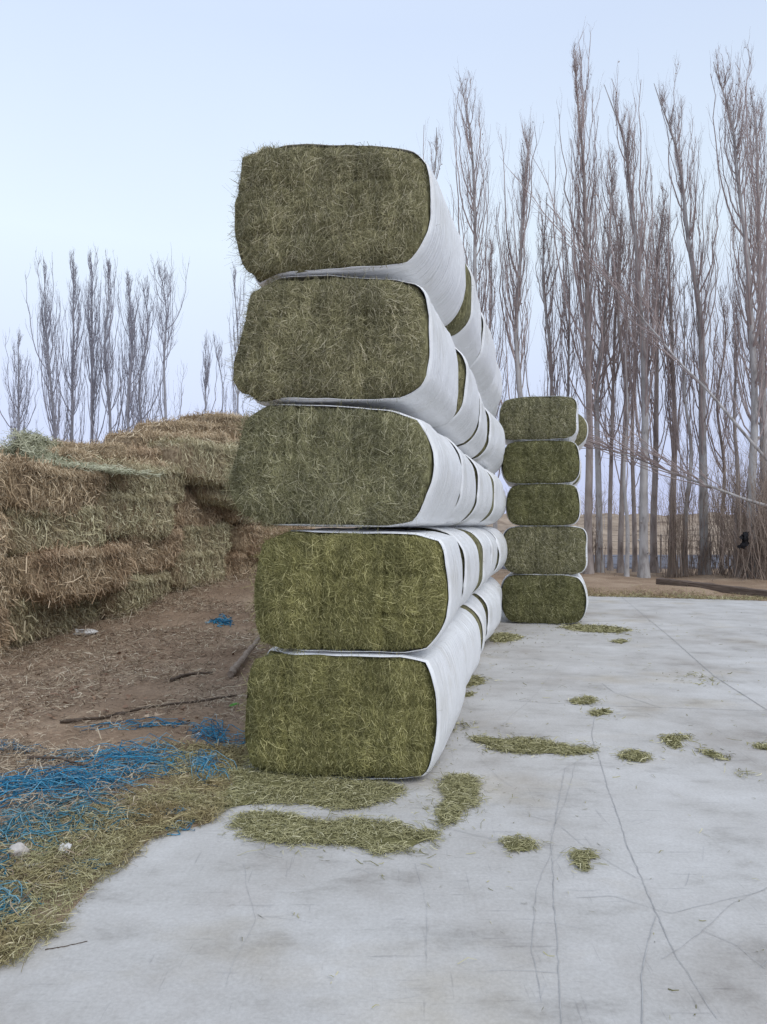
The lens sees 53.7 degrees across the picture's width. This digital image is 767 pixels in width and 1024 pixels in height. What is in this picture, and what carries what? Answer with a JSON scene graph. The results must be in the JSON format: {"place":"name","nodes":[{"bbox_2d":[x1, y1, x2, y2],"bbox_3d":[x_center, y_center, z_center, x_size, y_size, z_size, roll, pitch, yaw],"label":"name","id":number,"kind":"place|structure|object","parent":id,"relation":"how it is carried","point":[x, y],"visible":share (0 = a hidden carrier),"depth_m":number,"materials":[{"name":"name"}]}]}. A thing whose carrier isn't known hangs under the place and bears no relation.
{"place":"outdoors","nodes":[
{"label":"outdoors","id":0,"kind":"place"},
{"bbox_2d":[0,512,766,960],"bbox_3d":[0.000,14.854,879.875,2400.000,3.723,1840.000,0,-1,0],"label":"ground","id":1,"kind":"structure","parent":0,"point":[594,582],"depth_m":7.80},
{"bbox_2d":[0,605,16,657],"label":"straw bale","id":2,"kind":"object","parent":1,"relation":"on","point":[5,631],"visible":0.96,"depth_m":8.93},
{"bbox_2d":[0,555,25,615],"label":"straw bale","id":3,"kind":"object","parent":2,"relation":"on","point":[10,592],"visible":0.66,"depth_m":9.08},
{"bbox_2d":[0,329,43,438],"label":"poplar tree","id":4,"kind":"object","parent":1,"relation":"on","point":[18,417],"visible":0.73,"depth_m":46.11,"materials":[{"name":"grey plant"}]},
{"bbox_2d":[21,247,85,440],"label":"poplar tree","id":5,"kind":"object","parent":1,"relation":"on","point":[52,403],"visible":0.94,"depth_m":44.09,"materials":[{"name":"grey plant"}]},
{"bbox_2d":[5,595,101,650],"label":"straw bale","id":6,"kind":"object","parent":1,"relation":"on","point":[30,623],"visible":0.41,"depth_m":9.76},
{"bbox_2d":[2,535,138,611],"bbox_3d":[-4.516,0.824,10.373,1.612,1.038,2.436,-1,0,10],"label":"straw bale","id":7,"kind":"object","parent":6,"relation":"on","point":[56,575],"visible":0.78,"depth_m":9.78},
{"bbox_2d":[0,448,110,523],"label":"straw bale","id":8,"kind":"object","parent":7,"relation":"on","point":[56,489],"visible":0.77,"depth_m":9.69},
{"bbox_2d":[0,427,98,473],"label":"loose hay","id":9,"kind":"object","parent":8,"relation":"on","point":[28,443],"visible":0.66,"depth_m":10.54},
{"bbox_2d":[15,453,179,479],"bbox_3d":[-4.285,-0.651,11.066,2.816,0.391,2.401,0,-1,0],"label":"loose hay","id":10,"kind":"object","parent":8,"relation":"on","point":[113,469],"visible":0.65,"depth_m":10.62},
{"bbox_2d":[1,503,110,558],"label":"straw bale","id":11,"kind":"object","parent":7,"relation":"on","point":[39,532],"visible":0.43,"depth_m":9.79},
{"bbox_2d":[51,252,89,442],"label":"poplar tree","id":12,"kind":"object","parent":1,"relation":"on","point":[74,298],"visible":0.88,"depth_m":45.13,"materials":[{"name":"grey plant"}]},
{"bbox_2d":[0,741,167,829],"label":"straw fluff","id":13,"kind":"object","parent":1,"relation":"on","point":[41,772],"visible":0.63,"depth_m":4.57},
{"bbox_2d":[80,246,111,442],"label":"poplar tree","id":14,"kind":"object","parent":1,"relation":"on","point":[91,354],"visible":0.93,"depth_m":45.17,"materials":[{"name":"grey plant"}]},
{"bbox_2d":[0,733,196,809],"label":"twine heap","id":15,"kind":"object","parent":1,"relation":"on","point":[80,781],"visible":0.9,"depth_m":4.55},
{"bbox_2d":[79,250,129,440],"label":"poplar tree","id":16,"kind":"object","parent":1,"relation":"on","point":[106,363],"visible":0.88,"depth_m":44.14,"materials":[{"name":"grey plant"}]},
{"bbox_2d":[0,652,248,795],"bbox_3d":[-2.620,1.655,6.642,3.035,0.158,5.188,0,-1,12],"label":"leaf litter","id":17,"kind":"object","parent":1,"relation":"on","point":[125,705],"visible":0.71,"depth_m":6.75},
{"bbox_2d":[0,736,251,971],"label":"loose hay","id":18,"kind":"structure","parent":1,"relation":"on","point":[235,753],"depth_m":3.77,"materials":[{"name":"plant"}]},
{"bbox_2d":[0,842,43,928],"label":"twine heap","id":19,"kind":"object","parent":18,"relation":"on","point":[2,906],"visible":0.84,"depth_m":3.17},
{"bbox_2d":[0,791,152,853],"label":"twine heap","id":20,"kind":"object","parent":18,"relation":"on","point":[21,820],"visible":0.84,"depth_m":3.93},
{"bbox_2d":[0,570,255,686],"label":"straw litter","id":21,"kind":"object","parent":1,"relation":"on","point":[119,614],"visible":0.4,"depth_m":9.88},
{"bbox_2d":[93,570,171,619],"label":"straw bale","id":22,"kind":"object","parent":1,"relation":"on","point":[145,589],"visible":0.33,"depth_m":11.47},
{"bbox_2d":[107,525,185,574],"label":"straw bale","id":23,"kind":"object","parent":22,"relation":"on","point":[149,558],"visible":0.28,"depth_m":12.24},
{"bbox_2d":[98,486,176,544],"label":"straw bale","id":24,"kind":"object","parent":23,"relation":"on","point":[147,515],"visible":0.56,"depth_m":11.61},
{"bbox_2d":[0,442,98,468],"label":"straw bale","id":25,"kind":"object","parent":24,"relation":"on","point":[80,454],"visible":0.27,"depth_m":10.94},
{"bbox_2d":[94,454,170,493],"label":"straw bale","id":26,"kind":"object","parent":24,"relation":"on","point":[155,462],"visible":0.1,"depth_m":12.29},
{"bbox_2d":[73,437,179,460],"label":"straw bale","id":27,"kind":"object","parent":26,"relation":"on","point":[137,452],"visible":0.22,"depth_m":12.84},
{"bbox_2d":[50,436,130,461],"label":"straw bale","id":28,"kind":"object","parent":27,"relation":"on","point":[117,449],"visible":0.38,"depth_m":12.23},
{"bbox_2d":[94,454,187,507],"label":"straw bale","id":29,"kind":"object","parent":24,"relation":"on","point":[139,485],"visible":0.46,"depth_m":11.93},
{"bbox_2d":[108,268,157,432],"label":"poplar tree","id":30,"kind":"object","parent":1,"relation":"on","point":[131,329],"visible":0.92,"depth_m":44.13,"materials":[{"name":"grey plant"}]},
{"bbox_2d":[0,595,274,916],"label":"straw litter","id":31,"kind":"object","parent":1,"relation":"on","point":[95,682],"visible":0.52,"depth_m":7.04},
{"bbox_2d":[118,275,170,428],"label":"poplar tree","id":32,"kind":"object","parent":1,"relation":"on","point":[141,324],"visible":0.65,"depth_m":46.03,"materials":[{"name":"grey plant"}]},
{"bbox_2d":[60,694,236,722],"bbox_3d":[-1.883,1.629,6.346,1.556,0.072,0.154,1,-1,-41],"label":"branch","id":33,"kind":"object","parent":1,"relation":"on","point":[106,716],"visible":0.89,"depth_m":6.14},
{"bbox_2d":[121,249,190,425],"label":"poplar tree","id":34,"kind":"object","parent":1,"relation":"on","point":[164,343],"visible":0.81,"depth_m":43.19,"materials":[{"name":"grey plant"}]},
{"bbox_2d":[165,546,226,592],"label":"straw bale","id":35,"kind":"object","parent":1,"relation":"on","point":[204,566],"visible":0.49,"depth_m":13.46},
{"bbox_2d":[173,486,225,529],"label":"straw bale","id":36,"kind":"object","parent":35,"relation":"on","point":[189,511],"visible":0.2,"depth_m":13.58},
{"bbox_2d":[178,520,233,557],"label":"straw bale","id":37,"kind":"object","parent":35,"relation":"on","point":[203,538],"visible":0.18,"depth_m":14.00},
{"bbox_2d":[183,714,245,785],"bbox_3d":[-1.159,1.596,5.220,0.662,0.179,1.302,0,-1,0],"label":"twine heap","id":38,"kind":"object","parent":1,"relation":"on","point":[206,760],"visible":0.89,"depth_m":5.37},
{"bbox_2d":[228,258,246,414],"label":"poplar tree","id":39,"kind":"object","parent":1,"relation":"on","point":[234,350],"visible":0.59,"depth_m":45.18,"materials":[{"name":"grey plant"}]},
{"bbox_2d":[223,548,257,579],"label":"straw bale","id":40,"kind":"object","parent":1,"relation":"on","point":[237,563],"visible":0.2,"depth_m":14.89},
{"bbox_2d":[227,521,283,564],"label":"straw bale","id":41,"kind":"object","parent":40,"relation":"on","point":[247,539],"visible":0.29,"depth_m":15.16},
{"bbox_2d":[220,505,266,526],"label":"straw bale","id":42,"kind":"object","parent":41,"relation":"on","point":[229,517],"visible":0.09,"depth_m":14.89},
{"bbox_2d":[185,482,238,509],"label":"straw bale","id":43,"kind":"object","parent":42,"relation":"on","point":[205,495],"visible":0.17,"depth_m":13.72},
{"bbox_2d":[103,425,233,447],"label":"straw bale","id":44,"kind":"object","parent":43,"relation":"on","point":[137,437],"visible":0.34,"depth_m":13.84},
{"bbox_2d":[131,415,246,439],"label":"straw bale","id":45,"kind":"object","parent":44,"relation":"on","point":[174,424],"visible":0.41,"depth_m":14.96},
{"bbox_2d":[143,432,238,491],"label":"straw bale","id":46,"kind":"object","parent":43,"relation":"on","point":[200,462],"visible":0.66,"depth_m":13.18},
{"bbox_2d":[0,596,766,1023],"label":"concrete slab","id":47,"kind":"structure","parent":1,"relation":"on","point":[204,924],"depth_m":3.34,"materials":[{"name":"concrete"}]},
{"bbox_2d":[213,764,431,815],"bbox_3d":[-0.456,1.670,4.490,1.414,0.099,0.945,0,-1,12],"label":"loose hay patch","id":48,"kind":"object","parent":47,"relation":"on","point":[255,786],"visible":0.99,"depth_m":4.52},
{"bbox_2d":[218,804,450,865],"bbox_3d":[-0.271,1.660,3.965,1.252,0.090,0.831,0,-1,0],"label":"loose hay patch","id":49,"kind":"object","parent":47,"relation":"on","point":[290,828],"visible":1,"depth_m":3.92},
{"bbox_2d":[233,628,465,782],"bbox_3d":[-0.162,1.324,5.515,1.428,0.948,1.699,0,-1,11],"label":"wrapped hay bale","id":50,"kind":"object","parent":47,"relation":"on","point":[378,715],"visible":0.9,"depth_m":4.75},
{"bbox_2d":[243,523,462,653],"bbox_3d":[-0.135,0.526,5.510,1.402,0.901,1.728,0,-1,9],"label":"wrapped hay bale","id":51,"kind":"object","parent":50,"relation":"on","point":[359,590],"visible":1,"depth_m":4.75},
{"bbox_2d":[218,397,461,532],"bbox_3d":[-0.232,-0.297,5.540,1.558,0.935,1.726,0,-1,8],"label":"wrapped hay bale","id":52,"kind":"object","parent":51,"relation":"on","point":[320,465],"visible":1,"depth_m":4.78},
{"bbox_2d":[224,268,457,426],"bbox_3d":[-0.220,-1.103,5.546,1.492,0.911,1.737,0,-1,7],"label":"wrapped hay bale","id":53,"kind":"object","parent":52,"relation":"on","point":[384,344],"visible":0.87,"depth_m":4.79},
{"bbox_2d":[224,142,465,325],"bbox_3d":[-0.186,-1.929,5.563,1.549,0.997,1.723,0,-1,7],"label":"wrapped hay bale","id":54,"kind":"object","parent":53,"relation":"on","point":[380,212],"visible":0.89,"depth_m":4.80},
{"bbox_2d":[411,769,501,831],"bbox_3d":[0.435,1.662,4.444,0.512,0.098,1.080,0,-1,13],"label":"loose hay patch","id":55,"kind":"object","parent":47,"relation":"on","point":[460,791],"visible":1,"depth_m":4.41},
{"bbox_2d":[447,607,480,684],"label":"wrapped hay bale","id":56,"kind":"object","parent":47,"relation":"on","point":[464,623],"visible":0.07,"depth_m":6.97},
{"bbox_2d":[357,526,478,607],"bbox_3d":[0.206,0.533,7.143,1.321,0.836,1.688,0,-1,11],"label":"wrapped hay bale","id":57,"kind":"object","parent":56,"relation":"on","point":[469,555],"visible":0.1,"depth_m":6.54},
{"bbox_2d":[400,436,475,528],"bbox_3d":[0.184,-0.266,7.147,1.299,0.840,1.688,0,-1,11],"label":"wrapped hay bale","id":58,"kind":"object","parent":57,"relation":"on","point":[464,504],"visible":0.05,"depth_m":6.72},
{"bbox_2d":[432,347,479,444],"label":"wrapped hay bale","id":59,"kind":"object","parent":58,"relation":"on","point":[459,427],"visible":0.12,"depth_m":6.54},
{"bbox_2d":[445,263,480,365],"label":"wrapped hay bale","id":60,"kind":"object","parent":59,"relation":"on","point":[463,327],"visible":0.07,"depth_m":6.63},
{"bbox_2d":[460,595,485,653],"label":"wrapped hay bale","id":61,"kind":"object","parent":47,"relation":"on","point":[472,605],"visible":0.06,"depth_m":8.22},
{"bbox_2d":[448,526,490,594],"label":"wrapped hay bale","id":62,"kind":"object","parent":61,"relation":"on","point":[480,539],"visible":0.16,"depth_m":8.21},
{"bbox_2d":[445,454,492,526],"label":"wrapped hay bale","id":63,"kind":"object","parent":62,"relation":"on","point":[480,510],"visible":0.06,"depth_m":8.24},
{"bbox_2d":[456,391,486,457],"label":"wrapped hay bale","id":64,"kind":"object","parent":63,"relation":"on","point":[472,446],"visible":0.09,"depth_m":8.28},
{"bbox_2d":[469,312,495,392],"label":"wrapped hay bale","id":65,"kind":"object","parent":64,"relation":"on","point":[482,366],"visible":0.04,"depth_m":8.33},
{"bbox_2d":[472,583,501,640],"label":"wrapped hay bale","id":66,"kind":"object","parent":47,"relation":"on","point":[486,595],"visible":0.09,"depth_m":9.87},
{"bbox_2d":[465,526,496,578],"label":"wrapped hay bale","id":67,"kind":"object","parent":66,"relation":"on","point":[491,538],"visible":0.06,"depth_m":9.78},
{"bbox_2d":[471,469,502,525],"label":"wrapped hay bale","id":68,"kind":"object","parent":67,"relation":"on","point":[493,515],"visible":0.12,"depth_m":9.97},
{"bbox_2d":[471,408,504,468],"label":"wrapped hay bale","id":69,"kind":"object","parent":68,"relation":"on","point":[490,454],"visible":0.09,"depth_m":9.88},
{"bbox_2d":[480,362,501,411],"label":"wrapped hay bale","id":70,"kind":"object","parent":69,"relation":"on","point":[491,395],"visible":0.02,"depth_m":10.12},
{"bbox_2d":[486,577,501,603],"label":"wrapped hay bale","id":71,"kind":"object","parent":47,"relation":"on","point":[494,583],"visible":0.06,"depth_m":11.95},
{"bbox_2d":[476,526,506,575],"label":"wrapped hay bale","id":72,"kind":"object","parent":71,"relation":"on","point":[499,537],"visible":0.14,"depth_m":11.30},
{"bbox_2d":[233,612,763,1014],"bbox_3d":[1.788,1.751,8.800,5.477,0.052,13.419,-1,-1,29],"label":"chaff","id":73,"kind":"object","parent":47,"relation":"on","point":[539,799],"visible":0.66,"depth_m":4.39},
{"bbox_2d":[483,832,551,855],"bbox_3d":[0.663,1.657,3.785,0.287,0.064,0.298,-1,-1,43],"label":"loose hay patch","id":74,"kind":"object","parent":47,"relation":"on","point":[516,843],"visible":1,"depth_m":3.78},
{"bbox_2d":[457,732,609,759],"bbox_3d":[1.066,1.675,5.439,1.134,0.112,0.670,-1,-1,30],"label":"loose hay patch","id":75,"kind":"object","parent":47,"relation":"on","point":[521,744],"visible":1,"depth_m":5.43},
{"bbox_2d":[501,571,587,624],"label":"wrapped hay bale","id":76,"kind":"object","parent":47,"relation":"on","point":[556,598],"visible":0.91,"depth_m":12.20},
{"bbox_2d":[503,524,587,577],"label":"wrapped hay bale","id":77,"kind":"object","parent":76,"relation":"on","point":[546,549],"visible":0.9,"depth_m":12.20},
{"bbox_2d":[506,482,580,526],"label":"wrapped hay bale","id":78,"kind":"object","parent":77,"relation":"on","point":[548,504],"visible":0.94,"depth_m":12.21},
{"bbox_2d":[500,437,580,486],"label":"wrapped hay bale","id":79,"kind":"object","parent":78,"relation":"on","point":[541,461],"visible":0.93,"depth_m":12.22},
{"bbox_2d":[499,393,578,444],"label":"wrapped hay bale","id":80,"kind":"object","parent":79,"relation":"on","point":[536,418],"visible":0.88,"depth_m":12.24},
{"bbox_2d":[560,844,609,871],"bbox_3d":[0.975,1.656,3.637,0.253,0.085,0.351,0,-1,0],"label":"loose hay patch","id":81,"kind":"object","parent":47,"relation":"on","point":[581,858],"visible":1,"depth_m":3.62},
{"bbox_2d":[548,620,647,635],"bbox_3d":[3.284,1.786,11.776,1.805,0.098,1.823,0,-1,0],"label":"loose hay patch","id":82,"kind":"object","parent":47,"relation":"on","point":[592,628],"visible":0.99,"depth_m":11.61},
{"bbox_2d":[586,584,766,600],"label":"straw litter","id":83,"kind":"object","parent":47,"relation":"on","point":[693,597],"visible":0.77,"depth_m":16.71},
{"bbox_2d":[446,61,501,335],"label":"poplar tree","id":84,"kind":"object","parent":1,"relation":"on","point":[473,196],"visible":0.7,"depth_m":23.05,"materials":[{"name":"grey plant"}]},
{"bbox_2d":[460,222,511,528],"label":"poplar tree","id":85,"kind":"object","parent":1,"relation":"on","point":[499,358],"visible":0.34,"depth_m":25.14,"materials":[{"name":"grey plant"}]},
{"bbox_2d":[480,108,543,526],"bbox_3d":[3.874,-5.164,22.718,1.860,14.087,1.328,0,-1,20],"label":"poplar tree","id":86,"kind":"object","parent":1,"relation":"on","point":[517,292],"visible":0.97,"depth_m":22.58,"materials":[{"name":"grey plant"}]},
{"bbox_2d":[520,180,573,396],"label":"poplar tree","id":87,"kind":"object","parent":1,"relation":"on","point":[550,362],"visible":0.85,"depth_m":23.97,"materials":[{"name":"grey plant"}]},
{"bbox_2d":[541,222,581,403],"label":"poplar tree","id":88,"kind":"object","parent":1,"relation":"on","point":[567,332],"visible":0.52,"depth_m":24.63,"materials":[{"name":"grey plant"}]},
{"bbox_2d":[550,17,610,573],"bbox_3d":[5.753,-6.224,22.018,1.686,16.161,1.598,0,-1,0],"label":"poplar tree","id":89,"kind":"object","parent":1,"relation":"on","point":[587,316],"visible":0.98,"depth_m":21.93,"materials":[{"name":"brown plant"}]},
{"bbox_2d":[557,134,642,572],"bbox_3d":[6.562,-4.898,23.481,2.432,13.662,2.380,0,-1,0],"label":"poplar tree","id":90,"kind":"object","parent":1,"relation":"on","point":[598,458],"visible":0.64,"depth_m":23.47,"materials":[{"name":"grey plant"}]},
{"bbox_2d":[579,168,638,570],"bbox_3d":[7.373,-4.641,25.198,2.448,13.377,1.985,1,-1,-37],"label":"poplar tree","id":91,"kind":"object","parent":1,"relation":"on","point":[609,525],"visible":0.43,"depth_m":25.00,"materials":[{"name":"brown plant"}]},
{"bbox_2d":[504,466,745,523],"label":"scrub","id":92,"kind":"object","parent":1,"relation":"on","point":[693,507],"visible":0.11,"depth_m":58.37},
{"bbox_2d":[602,188,656,572],"bbox_3d":[7.418,-4.014,22.604,1.649,11.812,1.185,0,-1,-17],"label":"poplar tree","id":93,"kind":"object","parent":1,"relation":"on","point":[620,559],"visible":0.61,"depth_m":22.49,"materials":[{"name":"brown plant"}]},
{"bbox_2d":[618,290,640,576],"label":"poplar tree","id":94,"kind":"object","parent":1,"relation":"on","point":[627,547],"visible":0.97,"depth_m":21.48,"materials":[{"name":"brown plant"}]},
{"bbox_2d":[500,131,766,460],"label":"leaning tree","id":95,"kind":"object","parent":1,"relation":"on","point":[655,334],"visible":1,"depth_m":21.01,"materials":[{"name":"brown plant"}]},
{"bbox_2d":[614,192,653,571],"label":"poplar tree","id":96,"kind":"object","parent":1,"relation":"on","point":[634,530],"visible":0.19,"depth_m":24.79,"materials":[{"name":"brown plant"}]},
{"bbox_2d":[604,56,680,577],"bbox_3d":[7.459,-5.527,21.504,2.187,14.949,1.455,0,-1,-25],"label":"poplar tree","id":97,"kind":"object","parent":1,"relation":"on","point":[643,561],"visible":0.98,"depth_m":21.49,"materials":[{"name":"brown plant"}]},
{"bbox_2d":[624,164,677,572],"bbox_3d":[8.377,-4.405,23.743,1.722,12.762,1.270,0,-1,0],"label":"poplar tree","id":98,"kind":"object","parent":1,"relation":"on","point":[654,564],"visible":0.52,"depth_m":23.54,"materials":[{"name":"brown plant"}]},
{"bbox_2d":[645,200,689,574],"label":"poplar tree","id":99,"kind":"object","parent":1,"relation":"on","point":[671,365],"visible":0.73,"depth_m":23.05,"materials":[{"name":"brown plant"}]},
{"bbox_2d":[581,407,766,506],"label":"leaning tree","id":100,"kind":"object","parent":1,"relation":"on","point":[658,465],"visible":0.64,"depth_m":20.45,"materials":[{"name":"brown plant"}]},
{"bbox_2d":[648,450,713,577],"bbox_3d":[8.510,0.058,21.933,1.968,3.702,1.564,0,-1,-20],"label":"shoot thicket","id":101,"kind":"object","parent":1,"relation":"on","point":[672,559],"visible":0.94,"depth_m":21.72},
{"bbox_2d":[662,276,700,575],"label":"poplar tree","id":102,"kind":"object","parent":1,"relation":"on","point":[690,454],"visible":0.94,"depth_m":22.03,"materials":[{"name":"brown plant"}]},
{"bbox_2d":[654,55,730,574],"bbox_3d":[9.055,-5.739,22.012,2.109,15.265,1.579,0,-1,0],"label":"poplar tree","id":103,"kind":"object","parent":1,"relation":"on","point":[699,323],"visible":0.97,"depth_m":22.04,"materials":[{"name":"grey plant"}]},
{"bbox_2d":[656,577,766,597],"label":"timber beam","id":104,"kind":"structure","parent":1,"relation":"on","point":[726,588],"depth_m":17.02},
{"bbox_2d":[695,278,737,572],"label":"poplar tree","id":105,"kind":"object","parent":1,"relation":"on","point":[720,433],"visible":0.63,"depth_m":24.35,"materials":[{"name":"grey plant"}]},
{"bbox_2d":[668,422,766,575],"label":"dry shrub","id":106,"kind":"object","parent":1,"relation":"on","point":[725,530],"visible":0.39,"depth_m":21.59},
{"bbox_2d":[711,307,748,577],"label":"poplar tree","id":107,"kind":"object","parent":1,"relation":"on","point":[735,415],"visible":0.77,"depth_m":21.11,"materials":[{"name":"brown plant"}]},
{"bbox_2d":[693,438,766,580],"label":"dry shrub","id":108,"kind":"object","parent":1,"relation":"on","point":[760,537],"visible":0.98,"depth_m":19.79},
{"bbox_2d":[708,26,766,577],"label":"poplar tree","id":109,"kind":"object","parent":1,"relation":"on","point":[751,328],"visible":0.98,"depth_m":20.50,"materials":[{"name":"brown plant"}]},
{"bbox_2d":[727,81,766,548],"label":"poplar tree","id":110,"kind":"object","parent":1,"relation":"on","point":[764,402],"visible":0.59,"depth_m":22.55,"materials":[{"name":"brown plant"}]},
{"bbox_2d":[0,0,766,515],"label":"sky","id":111,"kind":"structure","parent":0,"point":[124,123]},
{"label":"straw bale","id":112,"kind":"object","parent":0,"visible":0},
{"bbox_2d":[227,433,240,444],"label":"straw bale","id":113,"kind":"object","parent":112,"relation":"on","point":[234,439],"visible":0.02,"depth_m":15.48},
{"bbox_2d":[178,409,251,439],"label":"straw bale","id":114,"kind":"object","parent":113,"relation":"on","point":[226,419],"visible":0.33,"depth_m":15.78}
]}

